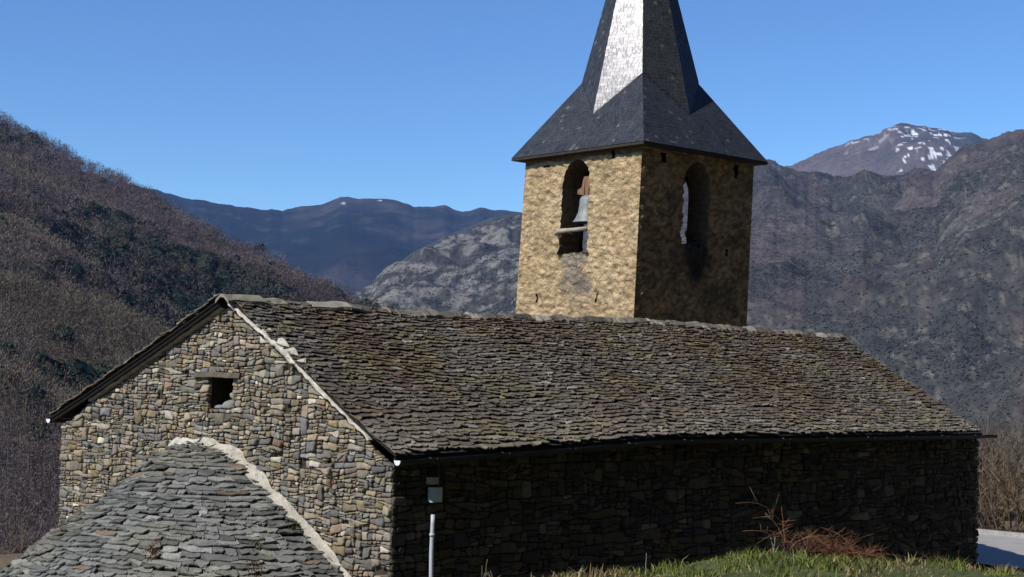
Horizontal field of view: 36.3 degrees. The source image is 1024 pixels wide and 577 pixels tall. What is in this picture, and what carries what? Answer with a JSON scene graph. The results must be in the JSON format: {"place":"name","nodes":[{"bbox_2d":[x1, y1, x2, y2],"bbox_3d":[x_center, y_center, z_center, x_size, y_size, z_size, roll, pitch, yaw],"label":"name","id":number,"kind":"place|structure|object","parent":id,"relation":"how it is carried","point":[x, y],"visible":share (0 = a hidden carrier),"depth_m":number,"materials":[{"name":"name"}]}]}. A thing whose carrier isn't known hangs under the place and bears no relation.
{"place":"outdoors","nodes":[
{"label":"outdoors","id":0,"kind":"place"},
{"bbox_2d":[0,145,311,553],"bbox_3d":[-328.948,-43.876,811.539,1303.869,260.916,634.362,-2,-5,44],"label":"hill","id":1,"kind":"structure","parent":0,"point":[52,430],"depth_m":412.91,"materials":[{"name":"brown plant"}]},
{"bbox_2d":[0,122,392,442],"bbox_3d":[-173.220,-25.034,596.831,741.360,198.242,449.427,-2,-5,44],"label":"conifer wood","id":2,"kind":"object","parent":1,"relation":"on","point":[80,368],"visible":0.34,"depth_m":646.88,"materials":[{"name":"green plant"}]},
{"bbox_2d":[0,109,407,554],"bbox_3d":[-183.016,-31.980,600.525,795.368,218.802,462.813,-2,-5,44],"label":"hillside wood","id":3,"kind":"object","parent":1,"relation":"on","point":[71,301],"visible":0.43,"depth_m":544.80,"materials":[{"name":"brown plant"}]},
{"bbox_2d":[126,184,520,298],"bbox_3d":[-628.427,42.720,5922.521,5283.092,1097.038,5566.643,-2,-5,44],"label":"mountain","id":4,"kind":"structure","parent":0,"point":[354,245],"depth_m":5951.76,"materials":[{"name":"blue stone"}]},
{"bbox_2d":[400,212,521,261],"bbox_3d":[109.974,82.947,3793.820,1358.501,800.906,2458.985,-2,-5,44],"label":"spur","id":5,"kind":"structure","parent":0,"point":[474,226],"depth_m":4023.10,"materials":[{"name":"grey stone"}]},
{"bbox_2d":[0,452,1023,576],"bbox_3d":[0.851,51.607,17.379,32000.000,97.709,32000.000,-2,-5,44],"label":"ground","id":6,"kind":"structure","parent":0,"point":[5,559],"depth_m":18.72,"materials":[{"name":"green plant"}]},
{"bbox_2d":[12,519,35,552],"bbox_3d":[-10.978,5.568,35.065,0.453,0.822,0.532,-2,-5,44],"label":"dry weed","id":7,"kind":"object","parent":6,"relation":"on","point":[22,545],"visible":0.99,"depth_m":35.06,"materials":[{"name":"plant"}]},
{"bbox_2d":[0,294,997,576],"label":"church","id":8,"kind":"structure","parent":6,"relation":"on","point":[558,444],"depth_m":25.88,"materials":[{"name":"stone"}]},
{"bbox_2d":[141,540,162,561],"bbox_3d":[-5.279,3.867,23.003,0.330,0.379,0.352,4,-4,-35],"label":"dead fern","id":9,"kind":"object","parent":8,"relation":"on","point":[154,551],"visible":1,"depth_m":22.99,"materials":[{"name":"brown plant"}]},
{"bbox_2d":[246,555,264,576],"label":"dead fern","id":10,"kind":"object","parent":8,"relation":"on","point":[255,567],"visible":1,"depth_m":22.42,"materials":[{"name":"brown plant"}]},
{"bbox_2d":[247,537,264,550],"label":"moss tuft","id":11,"kind":"object","parent":8,"relation":"on","point":[256,544],"visible":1,"depth_m":22.82,"materials":[{"name":"green plant"}]},
{"bbox_2d":[285,519,306,531],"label":"moss tuft","id":12,"kind":"object","parent":8,"relation":"on","point":[294,526],"visible":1,"depth_m":23.38,"materials":[{"name":"green plant"}]},
{"bbox_2d":[429,514,434,576],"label":"conduit","id":13,"kind":"object","parent":8,"relation":"attached to","point":[431,546],"visible":1,"depth_m":22.53,"materials":[{"name":"plastic"}]},
{"bbox_2d":[426,463,442,502],"bbox_3d":[-1.125,2.783,22.726,0.132,0.651,0.222,-2,-5,44],"label":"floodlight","id":14,"kind":"object","parent":8,"relation":"attached to","point":[434,494],"visible":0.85,"depth_m":22.67,"materials":[{"name":"plastic"}]},
{"bbox_2d":[433,488,441,501],"bbox_3d":[-1.075,2.999,22.681,0.010,0.191,0.166,-2,-5,44],"label":"box door","id":15,"kind":"structure","parent":14,"relation":"in","point":[437,491],"depth_m":22.67,"materials":[{"name":"plastic"}]},
{"bbox_2d":[511,0,767,326],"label":"bell tower","id":16,"kind":"structure","parent":6,"relation":"on","point":[638,127],"depth_m":42.78,"materials":[{"name":"stone"}]},
{"bbox_2d":[573,176,589,223],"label":"bell","id":17,"kind":"object","parent":16,"relation":"hanging from","point":[581,216],"visible":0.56,"depth_m":42.55,"materials":[{"name":"grey metal"}]},
{"bbox_2d":[531,545,1023,576],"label":"bank grass","id":18,"kind":"structure","parent":6,"relation":"on","point":[836,560],"depth_m":18.93,"materials":[{"name":"green plant"}]},
{"bbox_2d":[781,507,793,552],"bbox_3d":[3.705,3.319,21.129,0.193,0.728,0.122,-2,-5,44],"label":"bramble","id":19,"kind":"object","parent":6,"relation":"on","point":[783,524],"visible":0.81,"depth_m":21.11,"materials":[{"name":"brown plant"}]},
{"bbox_2d":[744,488,844,554],"bbox_3d":[3.642,3.164,20.915,2.021,1.018,0.629,4,-4,-39],"label":"bramble","id":20,"kind":"object","parent":6,"relation":"on","point":[778,536],"visible":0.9,"depth_m":20.98,"materials":[{"name":"brown plant"}]},
{"bbox_2d":[763,527,840,556],"bbox_3d":[3.906,3.498,21.437,1.154,0.518,1.438,1,-3,-4],"label":"bramble","id":21,"kind":"object","parent":6,"relation":"on","point":[805,547],"visible":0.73,"depth_m":21.43,"materials":[{"name":"brown plant"}]},
{"bbox_2d":[786,525,883,558],"bbox_3d":[4.482,3.561,21.771,1.368,0.567,1.273,-2,-5,44],"label":"bramble","id":22,"kind":"object","parent":6,"relation":"on","point":[833,551],"visible":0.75,"depth_m":21.86,"materials":[{"name":"brown plant"}]},
{"bbox_2d":[809,526,913,562],"bbox_3d":[4.880,3.706,22.320,1.376,0.558,1.472,-1,-4,29],"label":"bramble","id":23,"kind":"object","parent":6,"relation":"on","point":[851,555],"visible":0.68,"depth_m":22.26,"materials":[{"name":"plant"}]},
{"bbox_2d":[916,552,941,563],"bbox_3d":[6.304,4.221,23.735,0.270,0.464,0.947,-1,-4,35],"label":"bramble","id":24,"kind":"object","parent":6,"relation":"on","point":[930,558],"visible":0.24,"depth_m":24.01,"materials":[{"name":"green plant"}]},
{"bbox_2d":[963,409,1023,468],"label":"bare bush","id":25,"kind":"object","parent":6,"relation":"on","point":[999,420],"visible":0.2,"depth_m":78.22,"materials":[{"name":"brown plant"}]},
{"bbox_2d":[972,425,1023,513],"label":"bare bush","id":26,"kind":"object","parent":6,"relation":"on","point":[993,459],"visible":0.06,"depth_m":53.87,"materials":[{"name":"brown plant"}]},
{"bbox_2d":[974,417,1023,520],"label":"bare bush","id":27,"kind":"object","parent":6,"relation":"on","point":[982,459],"visible":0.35,"depth_m":51.92,"materials":[{"name":"brown plant"}]},
{"bbox_2d":[976,442,1023,532],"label":"bare bush","id":28,"kind":"object","parent":6,"relation":"on","point":[1018,508],"visible":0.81,"depth_m":46.30,"materials":[{"name":"brown plant"}]},
{"bbox_2d":[976,440,1023,529],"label":"bare bush","id":29,"kind":"object","parent":6,"relation":"on","point":[993,497],"visible":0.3,"depth_m":47.36,"materials":[{"name":"brown plant"}]},
{"bbox_2d":[976,425,1023,515],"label":"bare bush","id":30,"kind":"object","parent":6,"relation":"on","point":[1007,460],"visible":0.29,"depth_m":52.76,"materials":[{"name":"brown plant"}]},
{"bbox_2d":[977,439,1023,497],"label":"bare bush","id":31,"kind":"object","parent":6,"relation":"on","point":[1019,464],"visible":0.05,"depth_m":62.65,"materials":[{"name":"brown plant"}]},
{"bbox_2d":[978,422,1023,499],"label":"bare bush","id":32,"kind":"object","parent":6,"relation":"on","point":[1013,457],"visible":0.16,"depth_m":64.33,"materials":[{"name":"brown plant"}]},
{"bbox_2d":[979,402,1023,477],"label":"bare bush","id":33,"kind":"object","parent":6,"relation":"on","point":[1012,433],"visible":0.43,"depth_m":79.38,"materials":[{"name":"brown plant"}]},
{"bbox_2d":[0,0,1023,211],"label":"sky","id":34,"kind":"structure","parent":0,"point":[281,105],"materials":[{"name":"blue"}]},
{"bbox_2d":[352,129,1023,454],"bbox_3d":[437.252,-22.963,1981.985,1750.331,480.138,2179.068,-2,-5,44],"label":"mountain","id":35,"kind":"structure","parent":0,"point":[456,254],"depth_m":1428.99,"materials":[{"name":"grey stone"}]},
{"bbox_2d":[352,131,1023,444],"bbox_3d":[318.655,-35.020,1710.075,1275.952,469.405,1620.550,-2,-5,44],"label":"mountain scrub","id":36,"kind":"object","parent":35,"relation":"on","point":[955,350],"visible":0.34,"depth_m":1431.06,"materials":[{"name":"grey plant"}]},
{"bbox_2d":[786,123,988,176],"bbox_3d":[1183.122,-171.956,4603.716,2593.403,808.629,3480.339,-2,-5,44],"label":"snow peak","id":37,"kind":"structure","parent":0,"point":[900,148],"depth_m":4578.58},
{"bbox_2d":[976,534,1023,568],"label":"road","id":38,"kind":"structure","parent":0,"point":[998,550],"depth_m":39.92,"materials":[{"name":"grey asphalt"}]},
{"bbox_2d":[977,529,1023,537],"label":"kerb","id":39,"kind":"structure","parent":38,"relation":"on","point":[1001,533],"depth_m":44.03,"materials":[{"name":"white concrete"}]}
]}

